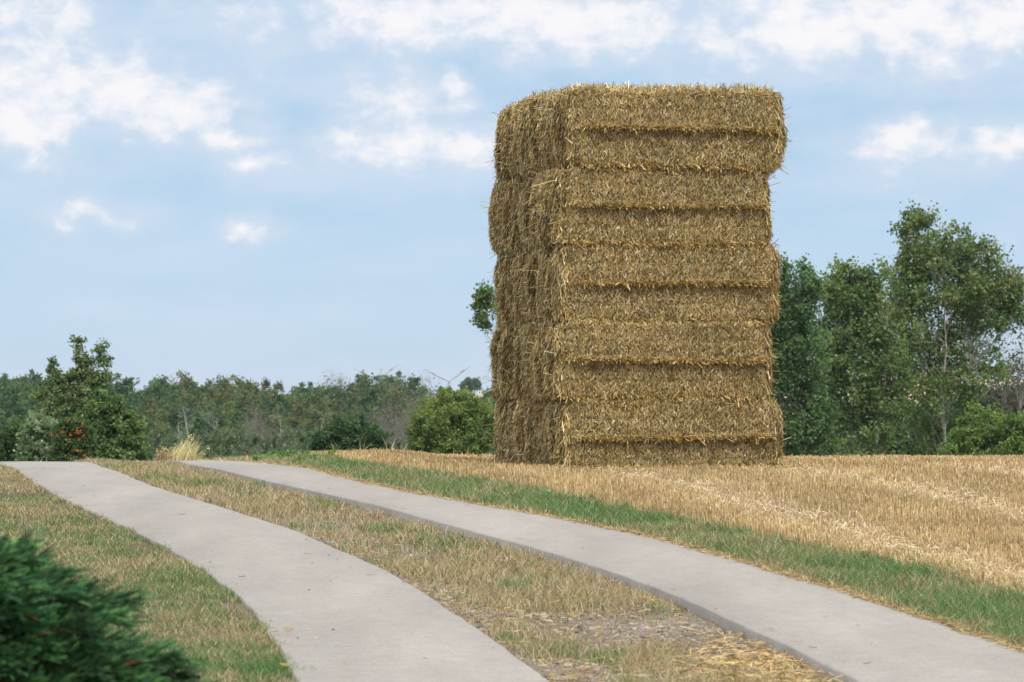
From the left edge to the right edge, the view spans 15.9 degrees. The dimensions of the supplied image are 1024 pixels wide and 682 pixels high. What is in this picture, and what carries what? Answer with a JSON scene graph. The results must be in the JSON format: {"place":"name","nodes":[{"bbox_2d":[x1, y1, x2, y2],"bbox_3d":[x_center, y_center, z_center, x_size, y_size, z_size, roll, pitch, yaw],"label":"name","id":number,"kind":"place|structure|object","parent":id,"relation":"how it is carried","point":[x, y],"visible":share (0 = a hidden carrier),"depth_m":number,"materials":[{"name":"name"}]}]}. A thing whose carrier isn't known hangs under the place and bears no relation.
{"place":"outdoors","nodes":[
{"label":"outdoors","id":0,"kind":"place"},
{"bbox_2d":[0,462,314,681],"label":"grass","id":1,"kind":"structure","parent":0,"point":[215,646],"depth_m":26.48,"materials":[{"name":"plant"}]},
{"bbox_2d":[0,461,548,681],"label":"road","id":2,"kind":"structure","parent":0,"point":[429,639],"depth_m":25.49,"materials":[{"name":"concrete"}]},
{"bbox_2d":[24,462,991,678],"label":"straw litter","id":3,"kind":"object","parent":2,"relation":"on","point":[415,586],"visible":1,"depth_m":26.62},
{"bbox_2d":[0,396,1022,681],"bbox_3d":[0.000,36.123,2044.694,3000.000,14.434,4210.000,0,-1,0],"label":"ground","id":4,"kind":"structure","parent":0,"point":[540,622],"depth_m":24.33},
{"bbox_2d":[0,380,23,414],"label":"broadleaf tree","id":5,"kind":"object","parent":4,"relation":"on","point":[10,390],"visible":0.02,"depth_m":369.27,"materials":[{"name":"green plant"}]},
{"bbox_2d":[0,415,25,461],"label":"dark bush","id":6,"kind":"object","parent":4,"relation":"on","point":[8,440],"visible":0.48,"depth_m":83.82,"materials":[{"name":"green plant"}]},
{"bbox_2d":[0,390,28,429],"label":"broadleaf tree","id":7,"kind":"object","parent":4,"relation":"on","point":[15,400],"visible":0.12,"depth_m":327.38,"materials":[{"name":"green plant"}]},
{"bbox_2d":[9,374,33,399],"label":"pale tree","id":8,"kind":"object","parent":4,"relation":"on","point":[23,381],"visible":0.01,"depth_m":430.38,"materials":[{"name":"green plant"}]},
{"bbox_2d":[7,382,47,413],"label":"pale tree","id":9,"kind":"object","parent":4,"relation":"on","point":[27,390],"visible":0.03,"depth_m":369.14,"materials":[{"name":"green plant"}]},
{"bbox_2d":[12,396,43,418],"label":"broadleaf tree","id":10,"kind":"object","parent":4,"relation":"on","point":[26,403],"visible":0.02,"depth_m":337.71,"materials":[{"name":"green plant"}]},
{"bbox_2d":[20,368,46,390],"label":"broadleaf tree","id":11,"kind":"object","parent":4,"relation":"on","point":[33,375],"visible":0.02,"depth_m":442.17,"materials":[{"name":"green plant"}]},
{"bbox_2d":[12,409,59,461],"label":"silvery bush","id":12,"kind":"object","parent":4,"relation":"on","point":[34,437],"visible":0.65,"depth_m":79.75,"materials":[{"name":"green plant"}]},
{"bbox_2d":[45,413,98,461],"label":"rowan shrub","id":13,"kind":"object","parent":4,"relation":"on","point":[74,437],"visible":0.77,"depth_m":74.80,"materials":[{"name":"green plant"}]},
{"bbox_2d":[28,334,121,424],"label":"windswept tree","id":14,"kind":"object","parent":4,"relation":"on","point":[74,394],"visible":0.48,"depth_m":85.89,"materials":[{"name":"green plant"}]},
{"bbox_2d":[68,389,152,461],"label":"round bush","id":15,"kind":"object","parent":4,"relation":"on","point":[116,425],"visible":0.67,"depth_m":77.61,"materials":[{"name":"green plant"}]},
{"bbox_2d":[0,527,221,681],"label":"juniper bush","id":16,"kind":"object","parent":4,"relation":"on","point":[46,615],"visible":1,"depth_m":12.02,"materials":[{"name":"green plant"}]},
{"bbox_2d":[106,372,142,404],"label":"broadleaf tree","id":17,"kind":"object","parent":4,"relation":"on","point":[122,388],"visible":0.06,"depth_m":418.39,"materials":[{"name":"green plant"}]},
{"bbox_2d":[135,392,172,444],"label":"thin tree","id":18,"kind":"object","parent":4,"relation":"on","point":[147,411],"visible":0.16,"depth_m":317.28,"materials":[{"name":"green plant"}]},
{"bbox_2d":[141,414,169,454],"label":"thin tree","id":19,"kind":"object","parent":4,"relation":"on","point":[157,436],"visible":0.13,"depth_m":277.77,"materials":[{"name":"green plant"}]},
{"bbox_2d":[134,378,179,416],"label":"broadleaf tree","id":20,"kind":"object","parent":4,"relation":"on","point":[155,387],"visible":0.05,"depth_m":386.56,"materials":[{"name":"green plant"}]},
{"bbox_2d":[145,437,169,460],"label":"willow scrub","id":21,"kind":"object","parent":4,"relation":"on","point":[151,442],"depth_m":222.86,"materials":[{"name":"green plant"}]},
{"bbox_2d":[146,434,180,457],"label":"willow scrub","id":22,"kind":"object","parent":4,"relation":"on","point":[171,438],"visible":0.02,"depth_m":241.31,"materials":[{"name":"green plant"}]},
{"bbox_2d":[153,446,177,461],"bbox_3d":[-5.058,1.686,53.221,0.363,0.332,0.280,0,-1,30],"label":"tall grass clump","id":23,"kind":"object","parent":4,"relation":"on","point":[160,454],"visible":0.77,"depth_m":53.21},
{"bbox_2d":[156,402,178,440],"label":"pale tree","id":24,"kind":"object","parent":4,"relation":"on","point":[169,408],"visible":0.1,"depth_m":321.47,"materials":[{"name":"green plant"}]},
{"bbox_2d":[155,369,188,405],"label":"thin tree","id":25,"kind":"object","parent":4,"relation":"on","point":[178,384],"visible":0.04,"depth_m":425.98,"materials":[{"name":"green plant"}]},
{"bbox_2d":[158,391,188,422],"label":"pale tree","id":26,"kind":"object","parent":4,"relation":"on","point":[175,396],"visible":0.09,"depth_m":366.04,"materials":[{"name":"green plant"}]},
{"bbox_2d":[169,425,186,448],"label":"pale tree","id":27,"kind":"object","parent":4,"relation":"on","point":[180,429],"visible":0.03,"depth_m":293.91,"materials":[{"name":"green plant"}]},
{"bbox_2d":[163,432,209,460],"bbox_3d":[-4.995,1.664,56.461,0.764,0.522,0.592,0,-1,0],"label":"tall grass clump","id":28,"kind":"object","parent":4,"relation":"on","point":[186,454],"visible":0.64,"depth_m":56.41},
{"bbox_2d":[171,398,201,437],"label":"broadleaf tree","id":29,"kind":"object","parent":4,"relation":"on","point":[185,412],"visible":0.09,"depth_m":321.14,"materials":[{"name":"green plant"}]},
{"bbox_2d":[178,375,206,417],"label":"thin tree","id":30,"kind":"object","parent":4,"relation":"on","point":[196,396],"visible":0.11,"depth_m":378.88,"materials":[{"name":"green plant"}]},
{"bbox_2d":[179,429,216,455],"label":"willow scrub","id":31,"kind":"object","parent":4,"relation":"on","point":[186,437],"visible":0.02,"depth_m":219.60,"materials":[{"name":"green plant"}]},
{"bbox_2d":[187,411,220,454],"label":"broadleaf tree","id":32,"kind":"object","parent":4,"relation":"on","point":[194,426],"visible":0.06,"depth_m":287.36,"materials":[{"name":"green plant"}]},
{"bbox_2d":[188,403,229,444],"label":"pale tree","id":33,"kind":"object","parent":4,"relation":"on","point":[210,410],"visible":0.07,"depth_m":314.99,"materials":[{"name":"green plant"}]},
{"bbox_2d":[197,386,222,416],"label":"thin tree","id":34,"kind":"object","parent":4,"relation":"on","point":[210,395],"visible":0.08,"depth_m":367.08,"materials":[{"name":"green plant"}]},
{"bbox_2d":[184,427,251,459],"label":"willow scrub","id":35,"kind":"object","parent":4,"relation":"on","point":[206,438],"visible":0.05,"depth_m":217.98,"materials":[{"name":"green plant"}]},
{"bbox_2d":[204,375,235,408],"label":"broadleaf tree","id":36,"kind":"object","parent":4,"relation":"on","point":[219,384],"visible":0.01,"depth_m":419.47,"materials":[{"name":"green plant"}]},
{"bbox_2d":[211,376,234,417],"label":"thin tree","id":37,"kind":"object","parent":4,"relation":"on","point":[218,398],"visible":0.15,"depth_m":365.17,"materials":[{"name":"green plant"}]},
{"bbox_2d":[210,400,235,427],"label":"thin tree","id":38,"kind":"object","parent":4,"relation":"on","point":[222,409],"visible":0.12,"depth_m":316.25,"materials":[{"name":"green plant"}]},
{"bbox_2d":[213,418,245,453],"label":"thin tree","id":39,"kind":"object","parent":4,"relation":"on","point":[226,432],"visible":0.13,"depth_m":278.78,"materials":[{"name":"green plant"}]},
{"bbox_2d":[222,379,253,410],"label":"thin tree","id":40,"kind":"object","parent":4,"relation":"on","point":[232,387],"visible":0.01,"depth_m":375.25,"materials":[{"name":"green plant"}]},
{"bbox_2d":[218,427,259,456],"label":"willow scrub","id":41,"kind":"object","parent":4,"relation":"on","point":[240,434],"visible":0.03,"depth_m":222.19,"materials":[{"name":"green plant"}]},
{"bbox_2d":[222,408,258,453],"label":"pale tree","id":42,"kind":"object","parent":4,"relation":"on","point":[240,414],"visible":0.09,"depth_m":315.76,"materials":[{"name":"green plant"}]},
{"bbox_2d":[231,378,264,433],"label":"thin tree","id":43,"kind":"object","parent":4,"relation":"on","point":[238,402],"visible":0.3,"depth_m":361.92,"materials":[{"name":"green plant"}]},
{"bbox_2d":[237,411,267,451],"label":"leafless tree","id":44,"kind":"object","parent":4,"relation":"on","point":[259,450],"visible":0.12,"depth_m":290.05,"materials":[{"name":"grey plant"}]},
{"bbox_2d":[244,398,273,452],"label":"leafless tree","id":45,"kind":"object","parent":4,"relation":"on","point":[252,424],"visible":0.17,"depth_m":324.65,"materials":[{"name":"grey plant"}]},
{"bbox_2d":[244,432,276,454],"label":"willow scrub","id":46,"kind":"object","parent":4,"relation":"on","point":[262,443],"visible":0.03,"depth_m":222.89,"materials":[{"name":"green plant"}]},
{"bbox_2d":[252,383,271,430],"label":"thin tree","id":47,"kind":"object","parent":4,"relation":"on","point":[257,391],"visible":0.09,"depth_m":380.33,"materials":[{"name":"green plant"}]},
{"bbox_2d":[259,377,277,402],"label":"thin tree","id":48,"kind":"object","parent":4,"relation":"on","point":[266,383],"visible":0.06,"depth_m":435.30,"materials":[{"name":"green plant"}]},
{"bbox_2d":[257,405,286,444],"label":"thin tree","id":49,"kind":"object","parent":4,"relation":"on","point":[276,421],"visible":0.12,"depth_m":330.31,"materials":[{"name":"green plant"}]},
{"bbox_2d":[265,381,289,409],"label":"thin tree","id":50,"kind":"object","parent":4,"relation":"on","point":[279,386],"visible":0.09,"depth_m":427.77,"materials":[{"name":"green plant"}]},
{"bbox_2d":[259,391,296,436],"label":"broadleaf tree","id":51,"kind":"object","parent":4,"relation":"on","point":[282,406],"visible":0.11,"depth_m":362.52,"materials":[{"name":"green plant"}]},
{"bbox_2d":[269,427,307,454],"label":"willow scrub","id":52,"kind":"object","parent":4,"relation":"on","point":[286,446],"visible":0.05,"depth_m":224.01,"materials":[{"name":"green plant"}]},
{"bbox_2d":[271,403,309,441],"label":"thin tree","id":53,"kind":"object","parent":4,"relation":"on","point":[296,420],"visible":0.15,"depth_m":328.08,"materials":[{"name":"green plant"}]},
{"bbox_2d":[279,422,317,452],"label":"willow scrub","id":54,"kind":"object","parent":4,"relation":"on","point":[298,434],"visible":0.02,"depth_m":231.82,"materials":[{"name":"green plant"}]},
{"bbox_2d":[287,381,312,405],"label":"broadleaf tree","id":55,"kind":"object","parent":4,"relation":"on","point":[303,389],"visible":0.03,"depth_m":426.84,"materials":[{"name":"green plant"}]},
{"bbox_2d":[284,385,317,429],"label":"thin tree","id":56,"kind":"object","parent":4,"relation":"on","point":[294,401],"visible":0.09,"depth_m":377.88,"materials":[{"name":"green plant"}]},
{"bbox_2d":[296,387,332,425],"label":"thin tree","id":57,"kind":"object","parent":4,"relation":"on","point":[306,404],"visible":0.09,"depth_m":368.66,"materials":[{"name":"green plant"}]},
{"bbox_2d":[302,381,327,405],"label":"broadleaf tree","id":58,"kind":"object","parent":4,"relation":"on","point":[310,384],"visible":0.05,"depth_m":423.44,"materials":[{"name":"green plant"}]},
{"bbox_2d":[302,390,332,432],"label":"thin tree","id":59,"kind":"object","parent":4,"relation":"on","point":[320,409],"visible":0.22,"depth_m":323.54,"materials":[{"name":"green plant"}]},
{"bbox_2d":[316,382,353,417],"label":"broadleaf tree","id":60,"kind":"object","parent":4,"relation":"on","point":[336,391],"visible":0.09,"depth_m":373.72,"materials":[{"name":"green plant"}]},
{"bbox_2d":[326,397,343,423],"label":"thin tree","id":61,"kind":"object","parent":4,"relation":"on","point":[334,414],"visible":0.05,"depth_m":335.89,"materials":[{"name":"green plant"}]},
{"bbox_2d":[306,411,398,451],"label":"oak bush","id":62,"kind":"object","parent":4,"relation":"on","point":[355,432],"visible":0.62,"depth_m":109.69,"materials":[{"name":"green plant"}]},
{"bbox_2d":[344,376,368,412],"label":"thin tree","id":63,"kind":"object","parent":4,"relation":"on","point":[357,393],"visible":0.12,"depth_m":384.63,"materials":[{"name":"green plant"}]},
{"bbox_2d":[342,370,382,400],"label":"broadleaf tree","id":64,"kind":"object","parent":4,"relation":"on","point":[358,376],"visible":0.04,"depth_m":427.52,"materials":[{"name":"green plant"}]},
{"bbox_2d":[352,404,381,429],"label":"broadleaf tree","id":65,"kind":"object","parent":4,"relation":"on","point":[366,408],"visible":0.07,"depth_m":329.80,"materials":[{"name":"green plant"}]},
{"bbox_2d":[355,382,393,413],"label":"broadleaf tree","id":66,"kind":"object","parent":4,"relation":"on","point":[369,396],"visible":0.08,"depth_m":380.17,"materials":[{"name":"green plant"}]},
{"bbox_2d":[369,393,409,448],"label":"leafless tree","id":67,"kind":"object","parent":4,"relation":"on","point":[390,406],"visible":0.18,"depth_m":314.93,"materials":[{"name":"grey plant"}]},
{"bbox_2d":[371,377,412,449],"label":"thin tree","id":68,"kind":"object","parent":4,"relation":"on","point":[395,395],"visible":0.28,"depth_m":366.76,"materials":[{"name":"green plant"}]},
{"bbox_2d":[379,370,405,392],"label":"broadleaf tree","id":69,"kind":"object","parent":4,"relation":"on","point":[388,378],"visible":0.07,"depth_m":433.92,"materials":[{"name":"green plant"}]},
{"bbox_2d":[384,409,407,449],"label":"leafless tree","id":70,"kind":"object","parent":4,"relation":"on","point":[394,439],"visible":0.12,"depth_m":302.84,"materials":[{"name":"grey plant"}]},
{"bbox_2d":[385,435,414,449],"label":"willow scrub","id":71,"kind":"object","parent":4,"relation":"on","point":[399,442],"visible":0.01,"depth_m":224.57,"materials":[{"name":"green plant"}]},
{"bbox_2d":[387,390,425,447],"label":"leafless tree","id":72,"kind":"object","parent":4,"relation":"on","point":[407,416],"visible":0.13,"depth_m":312.77,"materials":[{"name":"grey plant"}]},
{"bbox_2d":[394,373,431,425],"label":"broadleaf tree","id":73,"kind":"object","parent":4,"relation":"on","point":[413,384],"visible":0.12,"depth_m":415.80,"materials":[{"name":"green plant"}]},
{"bbox_2d":[404,386,443,422],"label":"thin tree","id":74,"kind":"object","parent":4,"relation":"on","point":[420,401],"visible":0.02,"depth_m":361.79,"materials":[{"name":"green plant"}]},
{"bbox_2d":[403,385,495,454],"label":"willow bush","id":75,"kind":"object","parent":4,"relation":"on","point":[437,427],"visible":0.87,"depth_m":103.63,"materials":[{"name":"green plant"}]},
{"bbox_2d":[72,456,829,681],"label":"grass","id":76,"kind":"structure","parent":4,"relation":"on","point":[176,476],"depth_m":27.00,"materials":[{"name":"plant"}]},
{"bbox_2d":[466,279,502,343],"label":"poplar tree","id":77,"kind":"object","parent":4,"relation":"on","point":[485,301],"visible":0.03,"depth_m":111.91,"materials":[{"name":"green plant"}]},
{"bbox_2d":[482,398,516,462],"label":"straw bale","id":78,"kind":"object","parent":4,"relation":"on","point":[503,449],"visible":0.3,"depth_m":44.90},
{"bbox_2d":[473,323,521,402],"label":"straw bale","id":79,"kind":"object","parent":78,"relation":"on","point":[501,349],"visible":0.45,"depth_m":44.60},
{"bbox_2d":[479,252,519,331],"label":"straw bale","id":80,"kind":"object","parent":79,"relation":"on","point":[501,275],"visible":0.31,"depth_m":44.92},
{"bbox_2d":[472,177,528,270],"bbox_3d":[1.111,-1.478,45.267,3.152,1.258,1.499,0,-1,-13],"label":"straw bale","id":81,"kind":"object","parent":80,"relation":"on","point":[504,237],"visible":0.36,"depth_m":44.77},
{"bbox_2d":[481,94,528,182],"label":"straw bale","id":82,"kind":"object","parent":81,"relation":"on","point":[503,143],"visible":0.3,"depth_m":44.90},
{"bbox_2d":[504,398,546,464],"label":"straw bale","id":83,"kind":"object","parent":4,"relation":"on","point":[525,423],"visible":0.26,"depth_m":43.57},
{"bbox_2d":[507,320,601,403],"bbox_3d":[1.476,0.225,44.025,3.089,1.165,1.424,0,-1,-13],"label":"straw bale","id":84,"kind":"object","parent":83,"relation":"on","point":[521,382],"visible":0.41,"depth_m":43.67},
{"bbox_2d":[502,248,539,327],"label":"straw bale","id":85,"kind":"object","parent":84,"relation":"on","point":[524,279],"visible":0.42,"depth_m":43.78},
{"bbox_2d":[510,175,537,251],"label":"straw bale","id":86,"kind":"object","parent":85,"relation":"on","point":[524,214],"visible":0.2,"depth_m":43.81},
{"bbox_2d":[493,87,563,181],"bbox_3d":[1.411,-2.444,44.056,3.162,1.183,1.389,0,-1,-13],"label":"straw bale","id":87,"kind":"object","parent":86,"relation":"on","point":[525,147],"visible":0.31,"depth_m":43.58},
{"bbox_2d":[435,458,796,472],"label":"straw litter","id":88,"kind":"object","parent":4,"relation":"on","point":[610,467],"visible":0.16,"depth_m":42.04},
{"bbox_2d":[297,448,1023,594],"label":"stubble","id":89,"kind":"object","parent":4,"relation":"on","point":[909,513],"visible":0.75,"depth_m":35.21,"materials":[{"name":"plant"}]},
{"bbox_2d":[525,393,790,467],"bbox_3d":[1.701,1.057,42.838,3.136,1.255,1.541,0,-1,-13],"label":"straw bale","id":90,"kind":"object","parent":89,"relation":"on","point":[633,432],"visible":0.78,"depth_m":42.26},
{"bbox_2d":[520,312,781,409],"bbox_3d":[1.623,0.229,42.825,3.138,1.146,1.542,0,-1,-13],"label":"straw bale","id":91,"kind":"object","parent":90,"relation":"on","point":[592,359],"visible":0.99,"depth_m":42.24},
{"bbox_2d":[516,239,788,327],"bbox_3d":[1.690,-0.635,42.890,3.107,1.211,1.513,0,-1,-13],"label":"straw bale","id":92,"kind":"object","parent":91,"relation":"on","point":[651,284],"visible":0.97,"depth_m":42.35},
{"bbox_2d":[521,160,780,253],"bbox_3d":[1.617,-1.487,42.879,3.140,1.301,1.505,0,-1,-13],"label":"straw bale","id":93,"kind":"object","parent":92,"relation":"on","point":[575,205],"visible":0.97,"depth_m":42.32},
{"bbox_2d":[532,78,791,175],"bbox_3d":[1.804,-2.426,42.871,3.234,1.223,1.506,0,-1,-13],"label":"straw bale","id":94,"kind":"object","parent":93,"relation":"on","point":[672,126],"visible":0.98,"depth_m":42.31},
{"bbox_2d":[494,578,847,681],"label":"straw litter","id":95,"kind":"object","parent":4,"relation":"on","point":[750,662],"visible":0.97,"depth_m":21.14,"materials":[{"name":"plant"}]},
{"bbox_2d":[769,251,848,456],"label":"poplar tree","id":96,"kind":"object","parent":4,"relation":"on","point":[792,328],"visible":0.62,"depth_m":117.60,"materials":[{"name":"green plant"}]},
{"bbox_2d":[807,253,922,456],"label":"poplar tree","id":97,"kind":"object","parent":4,"relation":"on","point":[856,301],"visible":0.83,"depth_m":123.63,"materials":[{"name":"green plant"}]},
{"bbox_2d":[852,418,927,454],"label":"understorey shrub","id":98,"kind":"object","parent":4,"relation":"on","point":[910,440],"visible":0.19,"depth_m":154.34,"materials":[{"name":"green plant"}]},
{"bbox_2d":[878,199,1023,455],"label":"poplar tree","id":99,"kind":"object","parent":4,"relation":"on","point":[979,298],"visible":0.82,"depth_m":127.61,"materials":[{"name":"green plant"}]},
{"bbox_2d":[936,399,1023,455],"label":"hedge shrub","id":100,"kind":"object","parent":4,"relation":"on","point":[989,440],"visible":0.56,"depth_m":95.70,"materials":[{"name":"green plant"}]},
{"bbox_2d":[944,370,1023,454],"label":"dark tree","id":101,"kind":"object","parent":4,"relation":"on","point":[984,404],"visible":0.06,"depth_m":164.54,"materials":[{"name":"green plant"}]},
{"bbox_2d":[980,328,1023,454],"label":"bare tree","id":102,"kind":"object","parent":4,"relation":"on","point":[1014,369],"visible":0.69,"depth_m":149.91,"materials":[{"name":"grey plant"}]},
{"bbox_2d":[0,0,1023,398],"label":"sky","id":103,"kind":"structure","parent":0,"point":[276,190],"materials":[{"name":"blue"}]},
{"bbox_2d":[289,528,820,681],"bbox_3d":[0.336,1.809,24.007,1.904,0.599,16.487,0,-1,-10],"label":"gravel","id":104,"kind":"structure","parent":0,"point":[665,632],"depth_m":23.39,"materials":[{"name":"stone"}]},
{"bbox_2d":[164,460,1023,681],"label":"road","id":105,"kind":"structure","parent":0,"point":[901,647],"depth_m":25.40,"materials":[{"name":"concrete"}]},
{"bbox_2d":[196,452,1023,651],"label":"grass","id":106,"kind":"structure","parent":0,"point":[981,608],"depth_m":28.80,"materials":[{"name":"plant"}]},
{"bbox_2d":[475,378,1021,403],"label":"sand hill","id":107,"kind":"structure","parent":0,"point":[478,393],"depth_m":876.20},
{"bbox_2d":[458,377,483,392],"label":"tree","id":108,"kind":"object","parent":107,"relation":"on","point":[474,384],"visible":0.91,"depth_m":829.35,"materials":[{"name":"green plant"}]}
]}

